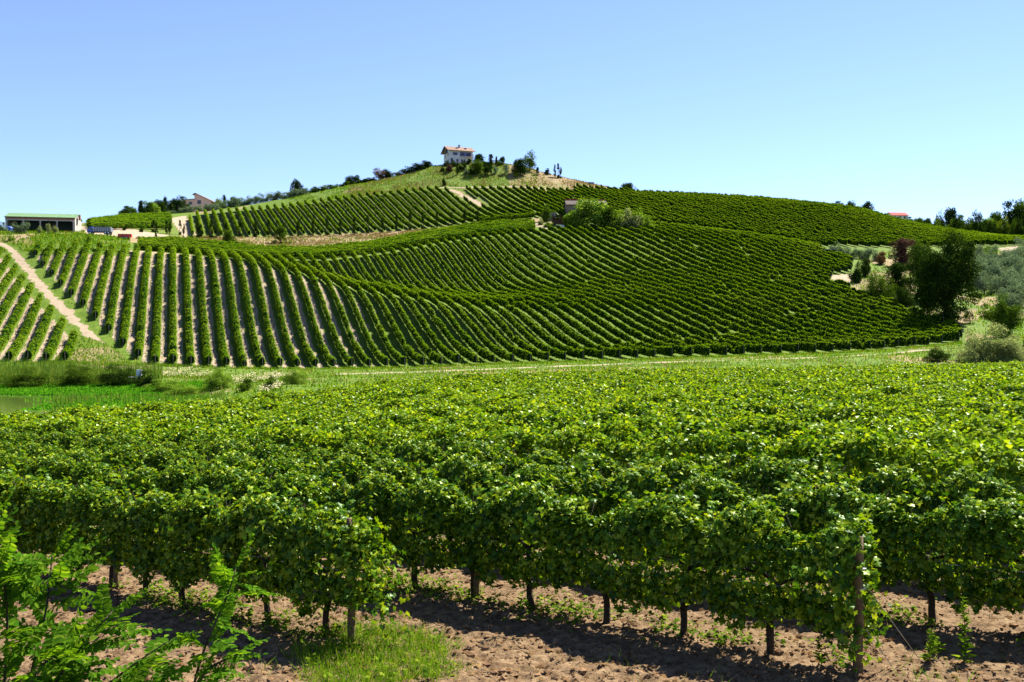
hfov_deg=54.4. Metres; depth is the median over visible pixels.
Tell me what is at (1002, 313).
slope tree
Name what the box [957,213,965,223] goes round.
woodland tree
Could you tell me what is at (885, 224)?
vine row
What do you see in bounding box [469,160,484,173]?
garden tree
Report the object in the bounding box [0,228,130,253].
bank grass
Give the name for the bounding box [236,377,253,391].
meadow bush
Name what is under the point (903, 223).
vine row
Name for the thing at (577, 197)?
vine row
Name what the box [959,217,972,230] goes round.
woodland tree
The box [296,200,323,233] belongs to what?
vine row
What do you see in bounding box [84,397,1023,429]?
vine row
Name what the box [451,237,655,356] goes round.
vine row
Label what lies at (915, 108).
sky
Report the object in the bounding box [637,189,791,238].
vine row
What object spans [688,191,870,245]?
vine row
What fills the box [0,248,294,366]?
vineyard weeds
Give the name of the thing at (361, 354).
vine row
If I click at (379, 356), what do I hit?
vine row
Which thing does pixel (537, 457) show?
grapevine
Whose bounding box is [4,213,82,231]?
farm shed
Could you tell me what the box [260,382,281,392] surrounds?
flower stems
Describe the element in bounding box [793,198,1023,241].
vine row
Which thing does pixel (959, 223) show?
woodland tree
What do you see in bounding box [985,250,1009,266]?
olive tree
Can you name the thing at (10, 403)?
pond water
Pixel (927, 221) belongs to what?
woodland tree
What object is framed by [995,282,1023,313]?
olive tree
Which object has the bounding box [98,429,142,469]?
grapevine
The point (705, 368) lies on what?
vine row
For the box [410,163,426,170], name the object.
skyline tree
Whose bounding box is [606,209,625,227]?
farm bush
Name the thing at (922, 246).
slope tree
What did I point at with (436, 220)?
cypress tree
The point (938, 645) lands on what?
tall weed
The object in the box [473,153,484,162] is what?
garden tree
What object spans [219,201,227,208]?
olive tree
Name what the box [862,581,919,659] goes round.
stay wire
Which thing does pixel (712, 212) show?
vine row
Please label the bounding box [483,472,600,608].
grapevine
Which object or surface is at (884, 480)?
grapevine
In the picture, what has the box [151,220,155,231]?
cypress tree
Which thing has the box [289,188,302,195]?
olive tree
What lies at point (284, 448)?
grapevine
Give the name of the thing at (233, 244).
vine row
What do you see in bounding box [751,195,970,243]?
vine row
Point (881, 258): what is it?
slope bush
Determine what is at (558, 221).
open lean to
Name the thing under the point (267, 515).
grapevine
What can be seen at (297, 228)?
cypress tree
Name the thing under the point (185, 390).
meadow bush
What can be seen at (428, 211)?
vine row
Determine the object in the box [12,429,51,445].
grapevine
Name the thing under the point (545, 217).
farm tree
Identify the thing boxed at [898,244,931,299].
slope tree
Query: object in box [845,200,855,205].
skyline pine
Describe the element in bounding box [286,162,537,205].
knoll grass
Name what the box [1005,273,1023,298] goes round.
olive tree
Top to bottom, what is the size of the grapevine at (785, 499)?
2.142 m
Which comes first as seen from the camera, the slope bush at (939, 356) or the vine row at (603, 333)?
the slope bush at (939, 356)
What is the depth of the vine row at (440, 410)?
37.08 m
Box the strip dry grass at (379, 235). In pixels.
[187,226,448,245]
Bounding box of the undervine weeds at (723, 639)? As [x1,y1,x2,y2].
[1,525,1023,681]
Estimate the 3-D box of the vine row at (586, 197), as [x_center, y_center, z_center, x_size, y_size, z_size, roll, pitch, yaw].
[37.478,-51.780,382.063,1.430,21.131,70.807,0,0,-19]
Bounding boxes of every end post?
[346,518,354,641]
[852,535,866,674]
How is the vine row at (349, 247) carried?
on the ground at (984, 626)
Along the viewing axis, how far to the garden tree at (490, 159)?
448.01 m
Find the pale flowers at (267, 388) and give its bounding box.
[258,380,282,390]
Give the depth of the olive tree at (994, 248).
289.69 m
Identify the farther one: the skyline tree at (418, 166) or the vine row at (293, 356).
the skyline tree at (418, 166)
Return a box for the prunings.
[1,570,1023,681]
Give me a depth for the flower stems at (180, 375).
157.41 m
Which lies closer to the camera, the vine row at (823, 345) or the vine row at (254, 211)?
the vine row at (823, 345)
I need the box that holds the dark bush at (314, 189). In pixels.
[311,186,319,192]
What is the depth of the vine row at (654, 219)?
381.81 m
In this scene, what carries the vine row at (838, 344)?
on the ground at (984, 626)
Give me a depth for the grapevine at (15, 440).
40.15 m
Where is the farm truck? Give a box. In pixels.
[87,226,112,234]
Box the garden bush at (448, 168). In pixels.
[446,164,452,171]
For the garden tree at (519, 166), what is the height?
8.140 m
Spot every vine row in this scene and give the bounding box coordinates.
[0,253,11,275]
[0,263,17,296]
[0,273,26,324]
[0,282,33,350]
[0,411,1023,502]
[0,415,1023,547]
[5,293,42,361]
[8,404,1023,460]
[23,304,54,359]
[32,241,41,254]
[40,240,53,265]
[42,316,65,359]
[48,241,65,274]
[48,400,1023,437]
[57,239,78,287]
[61,329,77,359]
[68,240,90,295]
[79,241,103,305]
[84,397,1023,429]
[86,213,170,221]
[86,214,171,220]
[86,219,172,224]
[86,222,172,228]
[87,212,167,218]
[87,215,171,221]
[87,220,169,223]
[87,221,168,226]
[88,212,170,218]
[88,216,168,220]
[88,217,171,221]
[92,243,115,320]
[105,244,127,330]
[119,244,140,345]
[123,394,1023,421]
[134,245,151,359]
[137,219,533,247]
[137,221,534,249]
[137,222,534,250]
[138,218,534,247]
[138,223,535,251]
[138,224,534,252]
[139,225,534,257]
[140,220,535,249]
[151,246,164,363]
[154,219,534,248]
[167,391,1023,414]
[168,246,177,362]
[182,247,195,363]
[188,214,193,234]
[194,248,212,364]
[195,210,203,234]
[196,387,1022,408]
[204,209,212,233]
[206,249,230,365]
[212,209,222,234]
[217,249,246,366]
[219,207,231,231]
[227,207,240,234]
[230,250,265,366]
[230,385,1021,404]
[235,205,250,235]
[241,252,283,368]
[243,206,259,234]
[248,382,1023,401]
[250,205,268,234]
[253,251,300,366]
[258,205,276,234]
[264,252,318,367]
[266,204,286,232]
[273,203,296,233]
[276,252,336,366]
[278,379,1021,395]
[281,202,305,233]
[287,254,354,365]
[289,202,314,232]
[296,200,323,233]
[298,253,371,366]
[302,380,1023,395]
[304,200,332,232]
[309,254,389,365]
[312,198,340,231]
[319,197,349,231]
[320,254,406,365]
[323,378,1023,389]
[327,196,359,231]
[331,253,426,365]
[335,195,367,230]
[340,252,443,364]
[343,195,375,230]
[346,376,1022,388]
[350,194,384,230]
[351,250,460,362]
[358,193,394,228]
[361,250,478,363]
[365,191,403,228]
[369,248,495,361]
[373,191,411,227]
[373,375,1023,385]
[380,248,514,361]
[381,190,420,227]
[389,190,429,226]
[389,247,532,361]
[397,189,438,225]
[397,374,1021,383]
[398,246,549,359]
[404,188,446,224]
[407,244,566,360]
[412,187,455,224]
[417,243,584,358]
[419,186,464,223]
[421,373,1012,382]
[425,241,604,359]
[426,186,473,221]
[434,239,621,357]
[435,185,482,219]
[442,236,638,357]
[444,187,489,217]
[444,370,1023,380]
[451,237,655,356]
[459,235,674,355]
[463,196,498,216]
[465,185,478,196]
[465,369,1023,379]
[467,234,693,354]
[473,185,521,213]
[475,232,709,355]
[478,213,533,221]
[479,211,533,219]
[481,185,532,212]
[481,202,507,215]
[484,232,727,354]
[488,185,540,216]
[488,201,510,213]
[489,370,1023,377]
[491,231,745,354]
[497,185,549,214]
[499,231,762,353]
[505,186,557,215]
[506,230,782,352]
[510,368,1023,376]
[512,185,565,215]
[514,229,799,351]
[520,185,564,212]
[522,227,815,352]
[525,184,564,208]
[531,227,834,350]
[533,186,563,204]
[538,226,850,349]
[538,367,1016,375]
[539,186,564,200]
[546,187,569,198]
[547,226,871,349]
[552,186,573,198]
[556,224,884,348]
[559,187,573,196]
[564,223,898,347]
[569,365,1023,373]
[573,185,671,223]
[573,224,916,345]
[574,188,661,221]
[574,192,651,220]
[574,195,632,216]
[576,182,681,223]
[582,182,691,224]
[583,224,929,344]
[589,184,702,225]
[589,224,942,343]
[595,185,711,226]
[598,223,960,340]
[600,184,723,228]
[605,364,1022,372]
[607,186,732,229]
[608,223,963,337]
[613,186,743,230]
[619,187,757,232]
[620,224,961,329]
[624,187,768,233]
[631,188,780,235]
[635,224,960,327]
[635,363,1022,372]
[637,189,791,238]
[639,222,944,322]
[641,224,959,325]
[644,189,804,239]
[647,221,923,312]
[649,190,815,241]
[653,220,907,307]
[656,190,827,245]
[663,190,835,245]
[663,221,850,287]
[669,190,837,243]
[672,222,831,278]
[672,365,1023,370]
[675,190,847,243]
[680,191,858,245]
[681,223,832,277]
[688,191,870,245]
[694,191,879,245]
[694,224,833,272]
[699,364,1009,369]
[702,192,891,246]
[705,226,840,273]
[707,193,897,245]
[712,192,895,241]
[712,227,847,271]
[718,193,920,244]
[724,193,932,245]
[729,229,851,269]
[730,193,943,245]
[736,230,853,266]
[737,194,952,244]
[747,195,961,244]
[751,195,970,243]
[751,231,850,261]
[755,195,984,244]
[757,362,1021,368]
[758,232,852,261]
[758,362,1022,369]
[761,195,993,244]
[770,197,1007,244]
[771,234,821,246]
[779,197,1016,244]
[782,197,1021,242]
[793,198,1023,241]
[793,360,1023,367]
[804,199,1023,238]
[806,200,1020,237]
[816,201,1023,237]
[823,201,1017,236]
[825,362,1023,367]
[832,202,1022,237]
[834,250,853,261]
[839,203,1023,236]
[855,206,1018,236]
[857,206,998,234]
[862,361,1021,366]
[863,207,1019,235]
[877,211,1011,235]
[881,361,1021,365]
[885,213,1023,235]
[933,362,1023,365]
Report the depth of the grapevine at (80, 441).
36.90 m
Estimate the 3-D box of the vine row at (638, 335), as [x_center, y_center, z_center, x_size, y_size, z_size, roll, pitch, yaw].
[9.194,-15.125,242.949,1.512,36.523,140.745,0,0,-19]
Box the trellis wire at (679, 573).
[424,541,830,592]
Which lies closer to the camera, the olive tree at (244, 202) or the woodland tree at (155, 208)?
the woodland tree at (155, 208)
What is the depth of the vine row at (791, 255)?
290.81 m
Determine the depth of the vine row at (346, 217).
376.17 m
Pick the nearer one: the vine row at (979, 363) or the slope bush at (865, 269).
the vine row at (979, 363)
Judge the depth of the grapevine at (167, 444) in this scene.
33.20 m
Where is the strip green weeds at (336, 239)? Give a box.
[186,226,445,246]
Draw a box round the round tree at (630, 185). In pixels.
[618,182,635,189]
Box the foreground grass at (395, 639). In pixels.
[96,593,1015,681]
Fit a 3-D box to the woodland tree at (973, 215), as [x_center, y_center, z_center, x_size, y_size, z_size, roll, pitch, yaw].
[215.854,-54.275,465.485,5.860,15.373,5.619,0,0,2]
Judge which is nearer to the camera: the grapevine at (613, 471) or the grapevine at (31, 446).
the grapevine at (613, 471)
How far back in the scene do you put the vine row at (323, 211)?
375.33 m
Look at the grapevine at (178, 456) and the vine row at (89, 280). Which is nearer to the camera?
the grapevine at (178, 456)
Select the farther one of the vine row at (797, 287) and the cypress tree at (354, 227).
the cypress tree at (354, 227)
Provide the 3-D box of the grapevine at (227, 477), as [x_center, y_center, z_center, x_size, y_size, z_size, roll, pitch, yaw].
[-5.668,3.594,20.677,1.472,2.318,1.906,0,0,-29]
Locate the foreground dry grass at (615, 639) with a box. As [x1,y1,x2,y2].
[222,596,1017,681]
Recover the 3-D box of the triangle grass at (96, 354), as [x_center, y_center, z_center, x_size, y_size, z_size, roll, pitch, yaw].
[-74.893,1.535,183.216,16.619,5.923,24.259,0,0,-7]
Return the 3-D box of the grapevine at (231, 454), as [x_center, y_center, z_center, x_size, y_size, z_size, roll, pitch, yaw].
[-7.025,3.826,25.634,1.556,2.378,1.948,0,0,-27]
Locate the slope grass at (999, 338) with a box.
[839,250,1023,340]
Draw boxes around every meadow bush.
[0,366,60,387]
[50,363,101,385]
[94,363,137,385]
[133,369,159,386]
[142,379,179,391]
[163,382,213,395]
[201,367,234,389]
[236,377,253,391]
[263,375,275,388]
[277,367,309,384]
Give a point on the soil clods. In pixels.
(582, 670)
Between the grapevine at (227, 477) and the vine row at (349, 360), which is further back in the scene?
the vine row at (349, 360)
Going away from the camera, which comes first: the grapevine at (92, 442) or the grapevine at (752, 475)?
the grapevine at (752, 475)
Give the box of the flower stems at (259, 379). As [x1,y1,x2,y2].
[232,373,295,386]
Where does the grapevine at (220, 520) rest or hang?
on the ground at (984, 626)
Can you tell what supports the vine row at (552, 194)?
on the ground at (984, 626)
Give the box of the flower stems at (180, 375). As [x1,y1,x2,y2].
[162,367,211,379]
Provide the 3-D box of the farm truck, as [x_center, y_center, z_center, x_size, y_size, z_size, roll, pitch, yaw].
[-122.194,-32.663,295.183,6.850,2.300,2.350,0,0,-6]
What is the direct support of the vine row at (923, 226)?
on the ground at (984, 626)
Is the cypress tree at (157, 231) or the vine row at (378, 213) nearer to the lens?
the cypress tree at (157, 231)
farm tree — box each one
[539,206,552,221]
[562,210,571,224]
[564,204,590,226]
[573,198,608,226]
[598,207,617,227]
[632,205,645,226]
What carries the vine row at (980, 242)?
on the ground at (984, 626)
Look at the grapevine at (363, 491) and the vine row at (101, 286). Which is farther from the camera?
the vine row at (101, 286)
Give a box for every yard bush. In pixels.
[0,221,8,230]
[8,234,15,240]
[11,222,22,233]
[18,222,29,233]
[45,223,51,233]
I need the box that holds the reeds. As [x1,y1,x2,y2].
[0,356,162,383]
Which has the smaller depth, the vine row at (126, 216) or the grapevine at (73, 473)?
the grapevine at (73, 473)
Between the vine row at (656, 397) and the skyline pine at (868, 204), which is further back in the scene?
the skyline pine at (868, 204)
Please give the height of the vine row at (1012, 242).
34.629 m
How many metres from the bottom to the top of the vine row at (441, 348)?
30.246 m
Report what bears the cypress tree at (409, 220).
on the ground at (984, 626)
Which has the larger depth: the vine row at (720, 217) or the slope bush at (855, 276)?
the vine row at (720, 217)
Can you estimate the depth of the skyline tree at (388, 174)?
450.11 m
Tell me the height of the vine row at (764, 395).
3.936 m
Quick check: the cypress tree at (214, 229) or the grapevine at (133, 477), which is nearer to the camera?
the grapevine at (133, 477)
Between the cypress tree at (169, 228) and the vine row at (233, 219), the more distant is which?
the vine row at (233, 219)
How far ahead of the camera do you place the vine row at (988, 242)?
387.46 m
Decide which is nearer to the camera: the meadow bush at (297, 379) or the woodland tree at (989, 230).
the meadow bush at (297, 379)
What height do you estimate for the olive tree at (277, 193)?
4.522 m
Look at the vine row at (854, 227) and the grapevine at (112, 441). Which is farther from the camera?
the vine row at (854, 227)
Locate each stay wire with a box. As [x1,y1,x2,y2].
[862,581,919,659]
[864,626,891,665]
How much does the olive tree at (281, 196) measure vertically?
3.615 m
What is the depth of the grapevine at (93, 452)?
30.11 m
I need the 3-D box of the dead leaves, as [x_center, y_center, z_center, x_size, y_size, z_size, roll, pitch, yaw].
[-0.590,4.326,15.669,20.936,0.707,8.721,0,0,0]
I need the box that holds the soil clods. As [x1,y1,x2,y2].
[0,554,1023,681]
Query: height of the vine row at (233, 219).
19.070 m
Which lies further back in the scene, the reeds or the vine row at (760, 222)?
the vine row at (760, 222)
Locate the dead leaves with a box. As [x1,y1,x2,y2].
[1,570,1023,681]
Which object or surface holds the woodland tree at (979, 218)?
on the ground at (984, 626)
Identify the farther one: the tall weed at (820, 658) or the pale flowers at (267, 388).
the pale flowers at (267, 388)
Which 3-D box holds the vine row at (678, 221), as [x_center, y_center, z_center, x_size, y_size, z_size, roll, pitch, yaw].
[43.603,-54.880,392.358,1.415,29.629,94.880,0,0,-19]
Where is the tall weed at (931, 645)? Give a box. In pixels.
[918,628,939,660]
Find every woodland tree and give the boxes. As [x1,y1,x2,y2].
[118,205,131,213]
[127,206,136,212]
[137,200,146,212]
[143,201,160,212]
[144,202,152,212]
[152,199,165,211]
[162,197,169,211]
[167,201,176,213]
[170,198,183,211]
[176,195,189,212]
[920,219,936,225]
[936,208,945,223]
[944,207,960,224]
[946,217,957,227]
[953,216,964,228]
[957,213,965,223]
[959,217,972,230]
[969,209,978,224]
[970,220,981,231]
[975,212,982,224]
[981,217,992,229]
[981,222,995,232]
[989,211,1002,223]
[991,218,1003,233]
[998,217,1009,229]
[998,221,1009,234]
[1000,199,1023,228]
[1005,220,1017,234]
[1007,198,1023,227]
[1009,217,1022,227]
[1009,219,1023,234]
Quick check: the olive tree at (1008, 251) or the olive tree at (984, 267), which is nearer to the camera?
the olive tree at (984, 267)
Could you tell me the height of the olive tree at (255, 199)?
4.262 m
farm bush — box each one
[543,222,552,226]
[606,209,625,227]
[620,208,641,228]
[642,215,654,227]
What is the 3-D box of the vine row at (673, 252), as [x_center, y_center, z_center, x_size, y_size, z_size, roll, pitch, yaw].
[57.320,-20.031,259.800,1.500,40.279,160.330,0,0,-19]
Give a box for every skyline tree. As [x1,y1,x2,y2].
[290,178,302,195]
[344,175,359,181]
[373,167,385,179]
[382,169,393,178]
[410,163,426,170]
[422,160,433,167]
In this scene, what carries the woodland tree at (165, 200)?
on the ground at (984, 626)
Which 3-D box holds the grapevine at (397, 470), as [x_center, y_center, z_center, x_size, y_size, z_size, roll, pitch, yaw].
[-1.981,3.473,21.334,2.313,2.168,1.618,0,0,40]
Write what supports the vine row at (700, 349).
on the ground at (984, 626)
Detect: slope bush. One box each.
[847,260,861,282]
[859,268,896,300]
[860,256,870,276]
[875,251,885,264]
[921,346,953,361]
[954,322,1023,362]
[985,334,1023,362]
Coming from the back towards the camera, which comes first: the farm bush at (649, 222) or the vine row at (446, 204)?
the vine row at (446, 204)
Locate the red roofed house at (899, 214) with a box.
[887,212,908,218]
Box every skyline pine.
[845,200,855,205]
[860,201,874,210]
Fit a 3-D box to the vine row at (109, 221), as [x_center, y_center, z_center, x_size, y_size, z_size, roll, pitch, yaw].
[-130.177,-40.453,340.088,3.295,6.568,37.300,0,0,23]
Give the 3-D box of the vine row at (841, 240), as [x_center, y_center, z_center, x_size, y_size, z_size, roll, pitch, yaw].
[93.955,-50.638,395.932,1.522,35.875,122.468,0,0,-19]
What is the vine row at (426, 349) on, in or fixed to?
on the ground at (984, 626)
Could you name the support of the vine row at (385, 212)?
on the ground at (984, 626)
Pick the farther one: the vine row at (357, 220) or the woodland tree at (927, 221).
the woodland tree at (927, 221)
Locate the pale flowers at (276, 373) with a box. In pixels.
[232,371,298,383]
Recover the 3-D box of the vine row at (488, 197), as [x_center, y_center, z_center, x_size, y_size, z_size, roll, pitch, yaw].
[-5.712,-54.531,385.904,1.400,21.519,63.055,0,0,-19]
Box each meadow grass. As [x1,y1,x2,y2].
[2,337,1022,401]
[132,345,968,394]
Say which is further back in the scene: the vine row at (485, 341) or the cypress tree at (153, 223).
the cypress tree at (153, 223)
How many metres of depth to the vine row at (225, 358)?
206.12 m
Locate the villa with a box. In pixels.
[440,145,475,162]
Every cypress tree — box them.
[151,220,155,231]
[155,221,158,236]
[167,219,172,235]
[178,220,181,234]
[195,219,200,237]
[208,219,214,237]
[212,225,217,237]
[238,221,243,236]
[253,219,258,236]
[266,219,270,236]
[296,218,299,236]
[311,218,315,235]
[325,218,328,235]
[352,216,356,233]
[366,215,369,232]
[380,214,383,232]
[394,213,397,230]
[408,212,411,229]
[421,210,424,228]
[435,212,438,226]
[462,209,466,223]
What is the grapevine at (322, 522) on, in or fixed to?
on the ground at (984, 626)
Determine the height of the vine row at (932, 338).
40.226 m
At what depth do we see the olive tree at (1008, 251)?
290.82 m
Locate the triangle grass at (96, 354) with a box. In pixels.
[36,334,132,365]
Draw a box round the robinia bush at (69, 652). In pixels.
[0,495,206,681]
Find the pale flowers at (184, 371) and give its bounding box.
[163,366,211,376]
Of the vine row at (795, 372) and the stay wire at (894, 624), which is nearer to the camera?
the stay wire at (894, 624)
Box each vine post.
[113,501,118,588]
[473,500,479,596]
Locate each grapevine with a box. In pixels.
[0,425,23,441]
[0,433,40,460]
[0,437,28,454]
[0,445,27,474]
[0,449,7,461]
[0,458,21,541]
[0,467,59,564]
[1,428,39,448]
[3,447,52,477]
[9,474,85,573]
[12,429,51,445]
[21,437,58,461]
[22,426,62,447]
[25,448,85,528]
[31,471,120,579]
[43,441,81,489]
[46,426,82,452]
[46,450,112,490]
[59,444,110,462]
[62,432,96,453]
[63,477,145,587]
[70,456,134,538]
[79,430,123,454]
[79,442,132,473]
[84,473,183,593]
[90,456,158,503]
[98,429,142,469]
[98,438,152,497]
[114,431,160,472]
[115,436,174,474]
[128,454,185,541]
[131,432,176,455]
[132,479,221,602]
[148,452,235,553]
[154,479,272,603]
[156,441,197,496]
[157,434,195,453]
[180,445,226,497]
[185,431,224,461]
[198,460,277,537]
[204,433,259,459]
[205,444,270,470]
[221,483,330,622]
[229,434,282,465]
[231,461,315,563]
[232,449,298,497]
[253,439,305,466]
[264,451,324,483]
[269,465,355,572]
[272,485,410,648]
[278,439,331,467]
[295,443,367,497]
[307,457,405,568]
[309,435,362,464]
[332,447,403,525]
[346,437,402,469]
[358,462,460,588]
[380,432,448,474]
[382,451,451,538]
[404,470,525,595]
[414,433,480,473]
[425,445,510,532]
[450,433,520,487]
[467,453,552,555]
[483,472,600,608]
[491,437,564,477]
[518,456,605,550]
[528,438,611,506]
[545,486,664,623]
[571,449,672,573]
[577,447,669,514]
[620,481,748,635]
[621,457,739,568]
[643,451,732,519]
[694,446,783,515]
[696,470,828,594]
[702,494,892,672]
[756,449,852,532]
[787,473,918,605]
[820,447,924,556]
[865,483,995,622]
[874,453,1006,579]
[961,490,1023,614]
[979,468,1023,566]
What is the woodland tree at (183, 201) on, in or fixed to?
on the ground at (984, 626)
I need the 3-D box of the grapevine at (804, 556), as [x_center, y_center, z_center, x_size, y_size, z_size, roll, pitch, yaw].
[3.648,3.115,12.728,1.352,2.306,2.486,0,0,-43]
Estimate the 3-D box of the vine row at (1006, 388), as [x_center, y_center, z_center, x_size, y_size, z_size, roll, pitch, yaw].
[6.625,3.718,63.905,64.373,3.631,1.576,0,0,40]
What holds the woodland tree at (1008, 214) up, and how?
on the ground at (984, 626)
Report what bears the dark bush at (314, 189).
on the ground at (984, 626)
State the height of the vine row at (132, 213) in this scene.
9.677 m
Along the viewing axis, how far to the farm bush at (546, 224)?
336.27 m
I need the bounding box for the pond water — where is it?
[0,395,92,414]
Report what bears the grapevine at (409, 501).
on the ground at (984, 626)
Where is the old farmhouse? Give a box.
[564,199,606,216]
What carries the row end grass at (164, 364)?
on the ground at (984, 626)
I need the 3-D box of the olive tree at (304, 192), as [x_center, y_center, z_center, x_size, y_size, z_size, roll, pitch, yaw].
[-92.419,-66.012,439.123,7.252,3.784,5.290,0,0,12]
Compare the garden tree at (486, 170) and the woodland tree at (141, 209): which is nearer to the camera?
the woodland tree at (141, 209)
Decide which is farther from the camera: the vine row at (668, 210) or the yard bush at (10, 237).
the vine row at (668, 210)
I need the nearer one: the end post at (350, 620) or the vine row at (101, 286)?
the end post at (350, 620)
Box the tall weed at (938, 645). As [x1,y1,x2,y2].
[932,636,948,654]
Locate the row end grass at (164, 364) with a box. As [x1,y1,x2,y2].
[0,340,962,369]
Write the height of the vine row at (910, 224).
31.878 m
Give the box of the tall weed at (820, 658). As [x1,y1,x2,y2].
[811,639,829,665]
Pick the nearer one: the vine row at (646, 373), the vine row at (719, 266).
the vine row at (646, 373)
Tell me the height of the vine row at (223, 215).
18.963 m
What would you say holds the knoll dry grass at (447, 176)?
on the ground at (984, 626)
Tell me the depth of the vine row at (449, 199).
385.50 m
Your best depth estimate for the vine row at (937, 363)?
111.58 m
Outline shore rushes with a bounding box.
[51,386,224,410]
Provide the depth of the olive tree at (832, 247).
300.62 m
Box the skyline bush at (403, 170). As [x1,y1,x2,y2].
[399,166,414,172]
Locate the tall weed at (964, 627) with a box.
[953,596,977,662]
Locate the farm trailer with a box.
[118,234,131,238]
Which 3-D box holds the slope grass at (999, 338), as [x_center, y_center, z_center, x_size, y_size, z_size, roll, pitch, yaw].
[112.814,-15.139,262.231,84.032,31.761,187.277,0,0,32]
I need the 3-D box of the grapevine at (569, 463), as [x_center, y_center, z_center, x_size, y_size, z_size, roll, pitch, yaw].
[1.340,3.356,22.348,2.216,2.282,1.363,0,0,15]
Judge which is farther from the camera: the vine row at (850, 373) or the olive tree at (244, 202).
the olive tree at (244, 202)
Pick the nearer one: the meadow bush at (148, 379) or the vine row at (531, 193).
the meadow bush at (148, 379)
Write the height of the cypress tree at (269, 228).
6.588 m
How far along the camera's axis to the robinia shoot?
4.30 m
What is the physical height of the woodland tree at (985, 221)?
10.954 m
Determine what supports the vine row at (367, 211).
on the ground at (984, 626)
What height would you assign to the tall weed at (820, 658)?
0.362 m
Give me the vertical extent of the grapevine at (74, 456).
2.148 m
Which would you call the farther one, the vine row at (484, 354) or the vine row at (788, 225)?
the vine row at (788, 225)
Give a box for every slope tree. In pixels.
[882,262,911,293]
[887,237,915,266]
[892,287,915,308]
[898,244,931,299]
[907,227,984,321]
[909,237,931,259]
[921,301,933,314]
[977,293,1023,337]
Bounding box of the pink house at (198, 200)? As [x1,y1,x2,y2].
[180,193,214,211]
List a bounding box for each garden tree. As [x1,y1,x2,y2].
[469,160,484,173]
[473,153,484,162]
[483,166,491,175]
[488,154,493,163]
[503,164,509,173]
[512,158,527,174]
[523,150,536,170]
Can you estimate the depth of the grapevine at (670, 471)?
20.46 m
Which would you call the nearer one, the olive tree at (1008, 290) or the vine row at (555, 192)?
the olive tree at (1008, 290)
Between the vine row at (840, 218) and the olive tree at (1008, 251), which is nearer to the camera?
the olive tree at (1008, 251)
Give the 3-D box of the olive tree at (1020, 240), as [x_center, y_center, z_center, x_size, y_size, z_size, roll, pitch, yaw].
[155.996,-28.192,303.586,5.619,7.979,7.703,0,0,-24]
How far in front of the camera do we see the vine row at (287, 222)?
369.37 m
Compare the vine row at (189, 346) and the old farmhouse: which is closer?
the vine row at (189, 346)
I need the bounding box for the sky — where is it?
[0,0,1023,226]
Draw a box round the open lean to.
[550,215,564,225]
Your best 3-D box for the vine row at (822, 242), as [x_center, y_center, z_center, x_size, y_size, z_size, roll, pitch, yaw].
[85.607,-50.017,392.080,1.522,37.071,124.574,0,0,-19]
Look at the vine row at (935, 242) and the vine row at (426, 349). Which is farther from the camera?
the vine row at (935, 242)
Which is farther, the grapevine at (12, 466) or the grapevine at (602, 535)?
the grapevine at (12, 466)
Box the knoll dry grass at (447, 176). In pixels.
[348,162,618,196]
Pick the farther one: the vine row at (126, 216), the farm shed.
the vine row at (126, 216)
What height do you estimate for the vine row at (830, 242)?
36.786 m
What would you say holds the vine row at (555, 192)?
on the ground at (984, 626)
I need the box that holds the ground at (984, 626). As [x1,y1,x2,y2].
[0,164,1023,681]
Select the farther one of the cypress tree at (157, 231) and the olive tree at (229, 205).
the olive tree at (229, 205)
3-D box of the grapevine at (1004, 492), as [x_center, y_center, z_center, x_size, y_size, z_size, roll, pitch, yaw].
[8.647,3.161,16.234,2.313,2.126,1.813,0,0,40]
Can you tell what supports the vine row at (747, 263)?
on the ground at (984, 626)
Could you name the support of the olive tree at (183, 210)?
on the ground at (984, 626)
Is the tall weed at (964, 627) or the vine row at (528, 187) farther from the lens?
the vine row at (528, 187)
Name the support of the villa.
on the ground at (984, 626)
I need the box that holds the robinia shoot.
[176,528,283,681]
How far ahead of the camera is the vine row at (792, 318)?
230.84 m
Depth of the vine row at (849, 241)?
375.65 m
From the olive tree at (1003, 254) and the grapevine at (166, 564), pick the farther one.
the olive tree at (1003, 254)
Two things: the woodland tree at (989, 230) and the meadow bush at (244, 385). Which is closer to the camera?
the meadow bush at (244, 385)
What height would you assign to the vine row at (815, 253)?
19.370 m
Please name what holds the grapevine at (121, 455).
on the ground at (984, 626)
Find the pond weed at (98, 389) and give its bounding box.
[0,380,209,409]
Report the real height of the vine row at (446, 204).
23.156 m
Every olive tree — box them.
[178,206,189,212]
[185,205,195,211]
[193,205,203,210]
[208,203,219,209]
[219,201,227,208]
[225,197,232,207]
[230,197,242,206]
[239,198,249,205]
[249,195,259,203]
[258,193,270,202]
[266,193,276,200]
[271,191,281,199]
[275,192,287,198]
[286,191,294,196]
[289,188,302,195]
[299,187,309,194]
[828,242,841,251]
[836,245,849,254]
[845,245,857,256]
[853,246,865,258]
[862,247,873,259]
[872,249,877,260]
[966,244,984,263]
[970,265,990,287]
[973,252,985,263]
[973,272,1000,294]
[974,253,990,275]
[975,256,992,278]
[980,244,999,259]
[984,256,1003,279]
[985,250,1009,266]
[986,264,1015,281]
[991,267,1017,292]
[994,276,1023,304]
[995,256,1014,272]
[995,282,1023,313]
[1003,242,1023,264]
[1005,247,1021,267]
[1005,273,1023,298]
[1006,254,1023,270]
[1009,255,1023,277]
[1012,237,1023,254]
[1013,267,1023,279]
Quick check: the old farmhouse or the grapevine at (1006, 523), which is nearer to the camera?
the grapevine at (1006, 523)
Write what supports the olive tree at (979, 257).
on the ground at (984, 626)
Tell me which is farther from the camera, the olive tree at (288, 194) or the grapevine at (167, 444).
the olive tree at (288, 194)

